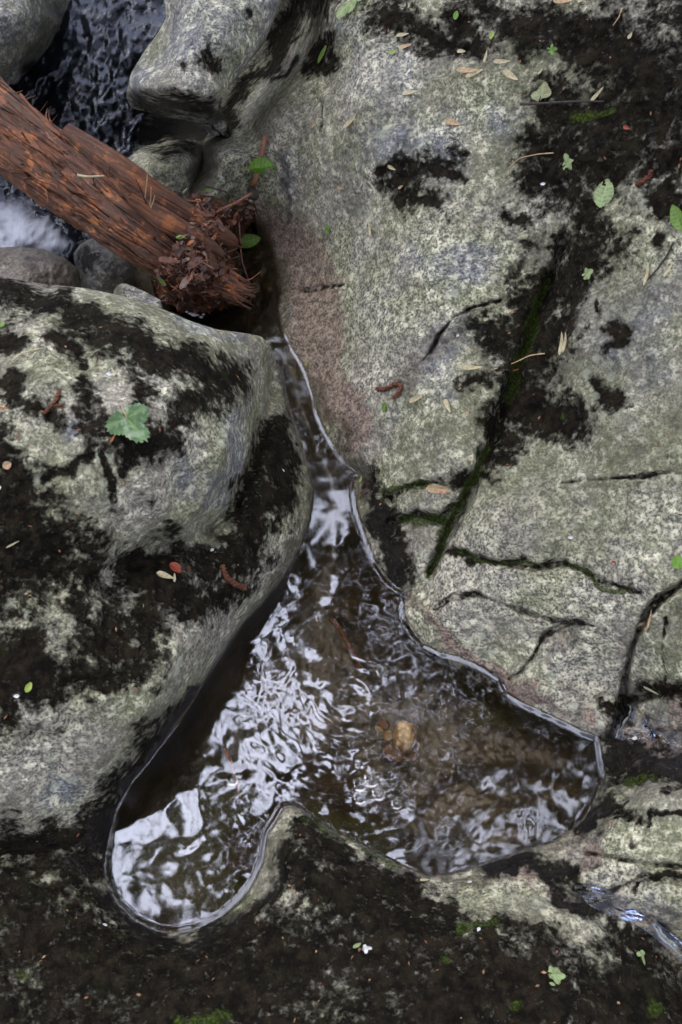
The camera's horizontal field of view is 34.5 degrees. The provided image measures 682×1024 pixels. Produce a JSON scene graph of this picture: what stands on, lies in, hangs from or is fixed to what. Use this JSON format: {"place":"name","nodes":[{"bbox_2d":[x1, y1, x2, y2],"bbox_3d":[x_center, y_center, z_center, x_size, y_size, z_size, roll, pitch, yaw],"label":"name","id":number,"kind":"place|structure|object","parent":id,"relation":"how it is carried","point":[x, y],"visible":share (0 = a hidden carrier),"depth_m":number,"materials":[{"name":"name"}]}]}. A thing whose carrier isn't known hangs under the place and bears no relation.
{"place":"outdoors","nodes":[
{"label":"outdoors","id":0,"kind":"place"},
{"bbox_2d":[0,0,165,265],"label":"stream water","id":1,"kind":"structure","parent":0,"point":[79,72],"depth_m":2.16,"materials":[{"name":"liquid"}]},
{"bbox_2d":[118,111,190,805],"bbox_3d":[-1.032,-0.767,2.160,1.612,0.365,2.665,0,62,0],"label":"stream bed","id":2,"kind":"object","parent":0,"point":[143,279],"visible":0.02,"depth_m":1.67,"materials":[{"name":"stone"}]},
{"bbox_2d":[0,0,69,83],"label":"boulder","id":3,"kind":"object","parent":2,"relation":"on","point":[29,29],"visible":0.87,"depth_m":2.04,"materials":[{"name":"stone"}]},
{"bbox_2d":[0,247,80,287],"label":"boulder","id":4,"kind":"object","parent":2,"relation":"on","point":[37,265],"visible":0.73,"depth_m":1.98,"materials":[{"name":"stone"}]},
{"bbox_2d":[73,238,135,293],"bbox_3d":[-0.440,-0.397,2.148,0.103,0.375,0.150,-15,63,-8],"label":"boulder","id":5,"kind":"object","parent":2,"relation":"on","point":[98,266],"visible":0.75,"depth_m":1.99,"materials":[{"name":"stone"}]},
{"bbox_2d":[113,283,161,308],"bbox_3d":[-0.340,-0.268,1.922,0.105,0.350,0.045,21,64,11],"label":"boulder","id":6,"kind":"object","parent":2,"relation":"on","point":[127,290],"visible":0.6,"depth_m":1.78,"materials":[{"name":"stone"}]},
{"bbox_2d":[110,225,597,926],"bbox_3d":[-0.187,0.109,1.841,0.721,0.149,1.240,-26,65,-13],"label":"pool bed","id":7,"kind":"object","parent":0,"point":[488,771],"visible":0.93,"depth_m":1.74,"materials":[{"name":"liquid"}]},
{"bbox_2d":[151,192,256,316],"bbox_3d":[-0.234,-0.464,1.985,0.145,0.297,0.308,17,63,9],"label":"leaf litter","id":8,"kind":"object","parent":7,"relation":"on","point":[231,308],"visible":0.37,"depth_m":1.93,"materials":[{"name":"brown plant"}]},
{"bbox_2d":[0,77,261,310],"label":"fallen log","id":9,"kind":"object","parent":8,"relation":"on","point":[44,161],"visible":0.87,"depth_m":1.82,"materials":[{"name":"brown wood"}]},
{"bbox_2d":[77,174,103,177],"bbox_3d":[-0.401,-0.538,1.756,0.042,0.010,0.009,0,62,0],"label":"needle","id":10,"kind":"object","parent":9,"relation":"on","point":[86,176],"visible":1,"depth_m":1.75,"materials":[{"name":"beige plant"}]},
{"bbox_2d":[135,178,146,203],"bbox_3d":[-0.323,-0.518,1.776,0.013,0.050,0.010,0,62,0],"label":"needle","id":11,"kind":"object","parent":9,"relation":"on","point":[141,192],"visible":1,"depth_m":1.78,"materials":[{"name":"brown plant"}]},
{"bbox_2d":[144,164,148,198],"bbox_3d":[-0.313,-0.529,1.765,0.020,0.080,0.003,0,62,0],"label":"needle","id":12,"kind":"object","parent":9,"relation":"on","point":[146,182],"visible":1,"depth_m":1.76,"materials":[{"name":"brown plant"}]},
{"bbox_2d":[215,192,252,213],"bbox_3d":[-0.188,-0.527,1.889,0.008,0.025,0.098,39,69,19],"label":"twig","id":13,"kind":"object","parent":9,"relation":"on","point":[241,199],"visible":0.99,"depth_m":1.89,"materials":[{"name":"brown wood"}]},
{"bbox_2d":[157,277,165,285],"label":"green leaf","id":14,"kind":"object","parent":8,"relation":"on","point":[161,281],"visible":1,"depth_m":1.83,"materials":[{"name":"green plant"}]},
{"bbox_2d":[206,251,216,270],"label":"leaf","id":15,"kind":"object","parent":8,"relation":"on","point":[211,257],"visible":0.96,"depth_m":1.81,"materials":[{"name":"brown plant"}]},
{"bbox_2d":[200,184,236,196],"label":"twig","id":16,"kind":"object","parent":8,"relation":"on","point":[217,189],"visible":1,"depth_m":1.92,"materials":[{"name":"wood"}]},
{"bbox_2d":[241,234,259,247],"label":"green leaf","id":17,"kind":"object","parent":8,"relation":"on","point":[249,240],"visible":0.84,"depth_m":2.07,"materials":[{"name":"green plant"}]},
{"bbox_2d":[375,726,382,731],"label":"pebble","id":18,"kind":"object","parent":7,"relation":"on","point":[378,729],"visible":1,"depth_m":1.70,"materials":[{"name":"brown stone"}]},
{"bbox_2d":[378,718,389,729],"bbox_3d":[0.067,0.330,1.705,0.018,0.009,0.016,24,65,12],"label":"pebble","id":19,"kind":"object","parent":7,"relation":"on","point":[383,724],"visible":1,"depth_m":1.70,"materials":[{"name":"brown stone"}]},
{"bbox_2d":[384,730,392,740],"bbox_3d":[0.073,0.346,1.696,0.013,0.008,0.018,25,65,12],"label":"pebble","id":20,"kind":"object","parent":7,"relation":"on","point":[388,734],"visible":0.91,"depth_m":1.69,"materials":[{"name":"brown stone"}]},
{"bbox_2d":[384,743,405,760],"bbox_3d":[0.083,0.368,1.684,0.034,0.012,0.029,0,62,0],"label":"pebble","id":21,"kind":"object","parent":7,"relation":"on","point":[392,752],"visible":0.81,"depth_m":1.68,"materials":[{"name":"brown stone"}]},
{"bbox_2d":[405,752,416,760],"bbox_3d":[0.108,0.377,1.691,0.018,0.006,0.014,-24,65,-12],"label":"pebble","id":22,"kind":"object","parent":7,"relation":"on","point":[411,756],"visible":1,"depth_m":1.69,"materials":[{"name":"brown stone"}]},
{"bbox_2d":[92,0,681,879],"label":"rock slab","id":23,"kind":"object","parent":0,"point":[590,462],"visible":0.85,"depth_m":1.67,"materials":[{"name":"stone"}]},
{"bbox_2d":[127,0,281,137],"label":"boulder","id":24,"kind":"object","parent":23,"relation":"on","point":[196,57],"visible":0.98,"depth_m":1.78,"materials":[{"name":"stone"}]},
{"bbox_2d":[246,135,267,200],"bbox_3d":[-0.153,-0.594,1.994,0.046,0.119,0.136,0,62,0],"label":"stick","id":25,"kind":"object","parent":23,"relation":"on","point":[253,189],"visible":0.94,"depth_m":1.98,"materials":[{"name":"brown wood"}]},
{"bbox_2d":[240,157,273,174],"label":"green leaf","id":26,"kind":"object","parent":25,"relation":"on","point":[257,165],"visible":1,"depth_m":1.99,"materials":[{"name":"green plant"}]},
{"bbox_2d":[318,45,326,62],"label":"green leaf","id":27,"kind":"object","parent":23,"relation":"on","point":[321,54],"visible":1,"depth_m":1.95,"materials":[{"name":"green plant"}]},
{"bbox_2d":[325,225,329,233],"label":"green leaf","id":28,"kind":"object","parent":23,"relation":"on","point":[327,228],"visible":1,"depth_m":1.93,"materials":[{"name":"green plant"}]},
{"bbox_2d":[1,0,681,1022],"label":"leaf crumbs","id":29,"kind":"object","parent":23,"relation":"on","point":[379,504],"visible":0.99,"depth_m":1.49,"materials":[{"name":"brown plant"}]},
{"bbox_2d":[336,0,360,17],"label":"green leaf","id":30,"kind":"object","parent":23,"relation":"on","point":[345,8],"visible":1,"depth_m":1.85,"materials":[{"name":"green plant"}]},
{"bbox_2d":[343,114,355,127],"bbox_3d":[0.016,-0.645,1.810,0.004,0.039,0.008,-4,73,-37],"label":"winged seed","id":31,"kind":"object","parent":23,"relation":"on","point":[348,122],"visible":1,"depth_m":1.81,"materials":[{"name":"beige plant"}]},
{"bbox_2d":[382,402,385,410],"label":"green leaf","id":32,"kind":"object","parent":23,"relation":"on","point":[383,406],"visible":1,"depth_m":1.77,"materials":[{"name":"green plant"}]},
{"bbox_2d":[375,382,402,399],"bbox_3d":[0.079,-0.198,1.762,0.025,0.045,0.052,-36,68,-17],"label":"catkin","id":33,"kind":"object","parent":23,"relation":"on","point":[391,386],"visible":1,"depth_m":1.75},
{"bbox_2d":[396,33,408,36],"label":"winged seed","id":34,"kind":"object","parent":23,"relation":"on","point":[400,34],"visible":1,"depth_m":1.79,"materials":[{"name":"beige plant"}]},
{"bbox_2d":[399,44,410,48],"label":"winged seed","id":35,"kind":"object","parent":23,"relation":"on","point":[403,46],"visible":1,"depth_m":1.78,"materials":[{"name":"beige plant"}]},
{"bbox_2d":[402,90,415,94],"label":"winged seed","id":36,"kind":"object","parent":23,"relation":"on","point":[406,92],"visible":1,"depth_m":1.75,"materials":[{"name":"beige plant"}]},
{"bbox_2d":[409,396,421,402],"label":"winged seed","id":37,"kind":"object","parent":23,"relation":"on","point":[413,399],"visible":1,"depth_m":1.71,"materials":[{"name":"beige plant"}]},
{"bbox_2d":[426,485,450,492],"bbox_3d":[0.150,-0.035,1.683,0.043,0.014,0.005,8,23,28],"label":"winged seed","id":38,"kind":"object","parent":23,"relation":"on","point":[435,489],"visible":1,"depth_m":1.69,"materials":[{"name":"beige plant"}]},
{"bbox_2d":[443,399,449,411],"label":"winged seed","id":39,"kind":"object","parent":23,"relation":"on","point":[446,403],"visible":1,"depth_m":1.66,"materials":[{"name":"beige plant"}]},
{"bbox_2d":[445,118,459,124],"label":"winged seed","id":40,"kind":"object","parent":23,"relation":"on","point":[450,121],"visible":1,"depth_m":1.73,"materials":[{"name":"beige plant"}]},
{"bbox_2d":[453,11,458,19],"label":"green leaf","id":41,"kind":"object","parent":23,"relation":"on","point":[455,15],"visible":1,"depth_m":1.73,"materials":[{"name":"green plant"}]},
{"bbox_2d":[456,67,477,72],"bbox_3d":[0.195,-0.684,1.699,0.035,0.004,0.010,11,79,26],"label":"winged seed","id":42,"kind":"object","parent":23,"relation":"on","point":[463,69],"visible":1,"depth_m":1.70,"materials":[{"name":"beige plant"}]},
{"bbox_2d":[459,365,481,369],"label":"winged seed","id":43,"kind":"object","parent":23,"relation":"on","point":[467,367],"visible":1,"depth_m":1.67,"materials":[{"name":"beige plant"}]},
{"bbox_2d":[465,69,482,76],"bbox_3d":[0.206,-0.678,1.697,0.030,0.002,0.008,-22,76,5],"label":"winged seed","id":44,"kind":"object","parent":23,"relation":"on","point":[470,74],"visible":1,"depth_m":1.70,"materials":[{"name":"beige plant"}]},
{"bbox_2d":[493,59,509,63],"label":"winged seed","id":45,"kind":"object","parent":23,"relation":"on","point":[497,61],"visible":1,"depth_m":1.69,"materials":[{"name":"beige plant"}]},
{"bbox_2d":[503,69,517,79],"bbox_3d":[0.258,-0.664,1.670,0.031,0.003,0.010,43,101,22],"label":"winged seed","id":46,"kind":"object","parent":23,"relation":"on","point":[508,73],"visible":1,"depth_m":1.67,"materials":[{"name":"beige plant"}]},
{"bbox_2d":[491,353,544,369],"bbox_3d":[0.266,-0.231,1.656,0.077,0.036,0.012,-3,62,-2],"label":"stem","id":47,"kind":"object","parent":23,"relation":"on","point":[523,358],"visible":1,"depth_m":1.66,"materials":[{"name":"beige plant"}]},
{"bbox_2d":[509,152,553,167],"bbox_3d":[0.288,-0.535,1.663,0.064,0.038,0.010,5,62,3],"label":"stem","id":48,"kind":"object","parent":23,"relation":"on","point":[533,155],"visible":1,"depth_m":1.66,"materials":[{"name":"brown plant"}]},
{"bbox_2d":[531,81,550,101],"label":"green leaf","id":49,"kind":"object","parent":23,"relation":"on","point":[543,90],"visible":1,"depth_m":1.65,"materials":[{"name":"green plant"}]},
{"bbox_2d":[547,43,556,54],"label":"green leaf","id":50,"kind":"object","parent":23,"relation":"on","point":[551,49],"visible":1,"depth_m":1.64,"materials":[{"name":"green plant"}]},
{"bbox_2d":[558,331,562,354],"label":"winged seed","id":51,"kind":"object","parent":23,"relation":"on","point":[560,346],"visible":1,"depth_m":1.62,"materials":[{"name":"beige plant"}]},
{"bbox_2d":[520,100,603,105],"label":"twig","id":52,"kind":"object","parent":23,"relation":"on","point":[545,103],"visible":1,"depth_m":1.63,"materials":[{"name":"wood"}]},
{"bbox_2d":[553,0,570,2],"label":"winged seed","id":53,"kind":"object","parent":23,"relation":"on","point":[559,1],"visible":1,"depth_m":1.65,"materials":[{"name":"beige plant"}]},
{"bbox_2d":[562,332,566,352],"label":"winged seed","id":54,"kind":"object","parent":23,"relation":"on","point":[564,343],"visible":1,"depth_m":1.61,"materials":[{"name":"beige plant"}]},
{"bbox_2d":[562,153,572,169],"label":"green leaf","id":55,"kind":"object","parent":23,"relation":"on","point":[568,161],"visible":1,"depth_m":1.62,"materials":[{"name":"green plant"}]},
{"bbox_2d":[582,268,592,279],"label":"green leaf","id":56,"kind":"object","parent":23,"relation":"on","point":[588,273],"visible":1,"depth_m":1.59,"materials":[{"name":"green plant"}]},
{"bbox_2d":[590,87,602,99],"bbox_3d":[0.371,-0.606,1.594,0.002,0.028,0.006,-8,62,-42],"label":"winged seed","id":57,"kind":"object","parent":23,"relation":"on","point":[596,94],"visible":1,"depth_m":1.59,"materials":[{"name":"beige plant"}]},
{"bbox_2d":[593,179,613,207],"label":"green leaf","id":58,"kind":"object","parent":23,"relation":"on","point":[603,196],"visible":1,"depth_m":1.58,"materials":[{"name":"green plant"}]},
{"bbox_2d":[535,700,681,965],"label":"rock","id":59,"kind":"object","parent":23,"relation":"on","point":[631,855],"visible":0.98,"depth_m":1.49,"materials":[{"name":"stone"}]},
{"bbox_2d":[576,887,681,958],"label":"seep water","id":60,"kind":"structure","parent":59,"relation":"on","point":[634,911],"depth_m":1.49,"materials":[{"name":"clear liquid"}]},
{"bbox_2d":[610,703,679,748],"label":"seep water","id":61,"kind":"structure","parent":59,"relation":"on","point":[623,718],"depth_m":1.63,"materials":[{"name":"clear liquid"}]},
{"bbox_2d":[635,170,653,187],"bbox_3d":[0.425,-0.465,1.535,0.027,0.024,0.014,-18,63,-9],"label":"catkin","id":62,"kind":"object","parent":23,"relation":"on","point":[643,180],"visible":1,"depth_m":1.53},
{"bbox_2d":[643,264,648,284],"bbox_3d":[0.420,-0.327,1.510,0.003,0.006,0.032,9,92,-33],"label":"winged seed","id":63,"kind":"object","parent":23,"relation":"on","point":[646,276],"visible":1,"depth_m":1.51,"materials":[{"name":"beige plant"}]},
{"bbox_2d":[647,610,651,627],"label":"winged seed","id":64,"kind":"object","parent":23,"relation":"on","point":[649,620],"visible":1,"depth_m":1.52,"materials":[{"name":"beige plant"}]},
{"bbox_2d":[646,242,673,281],"bbox_3d":[0.436,-0.339,1.504,0.006,0.048,0.050,41,69,19],"label":"twig","id":65,"kind":"object","parent":23,"relation":"on","point":[668,252],"visible":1,"depth_m":1.50,"materials":[{"name":"black wood"}]},
{"bbox_2d":[663,264,671,276],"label":"winged seed","id":66,"kind":"object","parent":23,"relation":"on","point":[666,271],"visible":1,"depth_m":1.50,"materials":[{"name":"beige plant"}]},
{"bbox_2d":[670,205,681,230],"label":"green leaf","id":67,"kind":"object","parent":23,"relation":"on","point":[676,216],"visible":1,"depth_m":1.49,"materials":[{"name":"green plant"}]},
{"bbox_2d":[671,555,681,568],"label":"green leaf","id":68,"kind":"object","parent":23,"relation":"on","point":[676,561],"visible":1,"depth_m":1.48,"materials":[{"name":"green plant"}]},
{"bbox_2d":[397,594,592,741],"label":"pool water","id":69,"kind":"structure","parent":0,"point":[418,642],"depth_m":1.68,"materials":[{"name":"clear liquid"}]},
{"bbox_2d":[186,311,204,317],"bbox_3d":[-0.266,-0.360,1.999,0.038,0.003,0.011,10,62,5],"label":"froth","id":70,"kind":"object","parent":69,"relation":"on","point":[192,314],"visible":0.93,"depth_m":2.00,"materials":[{"name":"white liquid"}]},
{"bbox_2d":[227,774,235,782],"bbox_3d":[-0.159,0.389,1.602,0.020,0.005,0.020,0,62,0],"label":"bubble","id":71,"kind":"object","parent":69,"relation":"on","point":[231,775],"visible":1,"depth_m":1.60,"materials":[{"name":"clear liquid"}]},
{"bbox_2d":[224,748,240,796],"bbox_3d":[-0.162,0.389,1.644,0.005,0.013,0.076,-18,63,-9],"label":"twig","id":72,"kind":"object","parent":69,"relation":"in","point":[230,764],"visible":0.94,"depth_m":1.64,"materials":[{"name":"brown wood"}]},
{"bbox_2d":[233,715,242,723],"bbox_3d":[-0.154,0.310,1.643,0.023,0.006,0.023,0,62,0],"label":"bubble","id":73,"kind":"object","parent":69,"relation":"on","point":[237,716],"visible":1,"depth_m":1.64,"materials":[{"name":"clear liquid"}]},
{"bbox_2d":[238,213,251,288],"bbox_3d":[-0.178,-0.470,1.988,0.012,0.112,0.087,-12,63,-6],"label":"twig","id":74,"kind":"object","parent":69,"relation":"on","point":[241,248],"visible":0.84,"depth_m":1.98,"materials":[{"name":"brown wood"}]},
{"bbox_2d":[260,638,267,645],"bbox_3d":[-0.119,0.201,1.702,0.020,0.005,0.020,0,62,0],"label":"bubble","id":75,"kind":"object","parent":69,"relation":"on","point":[261,640],"visible":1,"depth_m":1.70,"materials":[{"name":"clear liquid"}]},
{"bbox_2d":[329,617,362,668],"bbox_3d":[0.009,0.206,1.738,0.012,0.012,0.096,-28,66,-14],"label":"twig","id":76,"kind":"object","parent":69,"relation":"in","point":[337,626],"visible":1,"depth_m":1.74,"materials":[{"name":"brown wood"}]},
{"bbox_2d":[356,793,364,801],"bbox_3d":[0.028,0.413,1.589,0.020,0.005,0.020,0,62,0],"label":"bubble","id":77,"kind":"object","parent":69,"relation":"on","point":[361,794],"visible":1,"depth_m":1.59,"materials":[{"name":"clear liquid"}]},
{"bbox_2d":[356,779,365,788],"bbox_3d":[0.029,0.395,1.598,0.022,0.006,0.022,0,62,0],"label":"bubble","id":78,"kind":"object","parent":69,"relation":"on","point":[360,780],"visible":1,"depth_m":1.60,"materials":[{"name":"clear liquid"}]},
{"bbox_2d":[367,773,376,783],"bbox_3d":[0.045,0.389,1.601,0.024,0.006,0.024,0,62,0],"label":"bubble","id":79,"kind":"object","parent":69,"relation":"on","point":[374,775],"visible":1,"depth_m":1.60,"materials":[{"name":"clear liquid"}]},
{"bbox_2d":[374,788,383,797],"bbox_3d":[0.056,0.407,1.592,0.022,0.006,0.022,0,62,0],"label":"bubble","id":80,"kind":"object","parent":69,"relation":"on","point":[381,789],"visible":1,"depth_m":1.59,"materials":[{"name":"clear liquid"}]},
{"bbox_2d":[372,739,386,748],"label":"twig","id":81,"kind":"object","parent":69,"relation":"in","point":[373,747],"visible":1,"depth_m":1.65,"materials":[{"name":"brown wood"}]},
{"bbox_2d":[378,666,386,674],"bbox_3d":[0.064,0.243,1.680,0.021,0.006,0.021,0,62,0],"label":"bubble","id":82,"kind":"object","parent":69,"relation":"on","point":[385,668],"visible":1,"depth_m":1.68,"materials":[{"name":"liquid"}]},
{"bbox_2d":[393,720,415,752],"bbox_3d":[0.094,0.337,1.644,0.034,0.023,0.045,15,63,8],"label":"pebble","id":83,"kind":"object","parent":69,"relation":"in","point":[404,734],"visible":1,"depth_m":1.64,"materials":[{"name":"beige stone"}]},
{"label":"forest floor","id":84,"kind":"structure","parent":0,"visible":0},
{"bbox_2d":[0,277,312,856],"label":"boulder","id":85,"kind":"object","parent":84,"relation":"on","point":[217,453],"visible":0.89,"depth_m":1.45,"materials":[{"name":"stone"}]},
{"bbox_2d":[2,461,10,468],"bbox_3d":[-0.406,-0.057,1.335,0.010,0.007,0.008,3,62,2],"label":"petal","id":86,"kind":"object","parent":85,"relation":"on","point":[6,465],"visible":1,"depth_m":1.34,"materials":[{"name":"beige plant"}]},
{"bbox_2d":[11,348,43,361],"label":"stem","id":87,"kind":"object","parent":85,"relation":"on","point":[16,357],"visible":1,"depth_m":1.42,"materials":[{"name":"beige plant"}]},
{"bbox_2d":[25,682,31,691],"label":"green leaf","id":88,"kind":"object","parent":85,"relation":"on","point":[28,687],"visible":1,"depth_m":1.34,"materials":[{"name":"green plant"}]},
{"bbox_2d":[43,389,60,414],"bbox_3d":[-0.359,-0.138,1.373,0.011,0.013,0.038,25,65,13],"label":"catkin","id":89,"kind":"object","parent":85,"relation":"on","point":[57,395],"visible":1,"depth_m":1.37},
{"bbox_2d":[53,403,63,407],"bbox_3d":[-0.352,-0.133,1.368,0.014,0.008,0.006,0,62,0],"label":"catkin","id":90,"kind":"object","parent":85,"relation":"on","point":[58,405],"visible":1,"depth_m":1.37},
{"bbox_2d":[105,402,149,442],"bbox_3d":[-0.260,-0.109,1.361,0.064,0.009,0.064,-33,82,-30],"label":"green leaf","id":91,"kind":"object","parent":85,"relation":"on","point":[131,425],"visible":1,"depth_m":1.36,"materials":[{"name":"green plant"}]},
{"bbox_2d":[156,571,172,578],"bbox_3d":[-0.238,0.086,1.489,0.025,0.002,0.010,19,51,-11],"label":"winged seed","id":92,"kind":"object","parent":85,"relation":"on","point":[162,574],"visible":1,"depth_m":1.49,"materials":[{"name":"beige plant"}]},
{"bbox_2d":[169,562,180,572],"bbox_3d":[-0.227,0.076,1.506,0.016,0.005,0.016,0,62,0],"label":"bud","id":93,"kind":"object","parent":85,"relation":"on","point":[175,566],"visible":1,"depth_m":1.51,"materials":[{"name":"red plant"}]},
{"bbox_2d":[219,564,246,590],"bbox_3d":[-0.157,0.099,1.593,0.038,0.064,0.018,14,63,8],"label":"catkin","id":94,"kind":"object","parent":85,"relation":"on","point":[231,580],"visible":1,"depth_m":1.58},
{"bbox_2d":[127,117,208,198],"bbox_3d":[-0.364,-0.661,2.321,0.195,0.551,0.438,0,62,0],"label":"boulder","id":95,"kind":"object","parent":84,"relation":"on","point":[169,151],"visible":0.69,"depth_m":2.12,"materials":[{"name":"stone"}]},
{"bbox_2d":[0,799,681,1023],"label":"foreground rock","id":96,"kind":"object","parent":84,"relation":"on","point":[394,912],"visible":0.98,"depth_m":1.42,"materials":[{"name":"stone"}]},
{"bbox_2d":[363,944,371,953],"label":"flower","id":97,"kind":"object","parent":96,"relation":"on","point":[366,948],"visible":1,"depth_m":1.40,"materials":[{"name":"white plant"}]},
{"bbox_2d":[548,966,565,984],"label":"green leaf","id":98,"kind":"object","parent":96,"relation":"on","point":[557,976],"visible":1,"depth_m":1.37,"materials":[{"name":"green plant"}]},
{"bbox_2d":[636,950,644,964],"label":"green leaf","id":99,"kind":"object","parent":96,"relation":"on","point":[641,953],"visible":1,"depth_m":1.46,"materials":[{"name":"green plant"}]}
]}

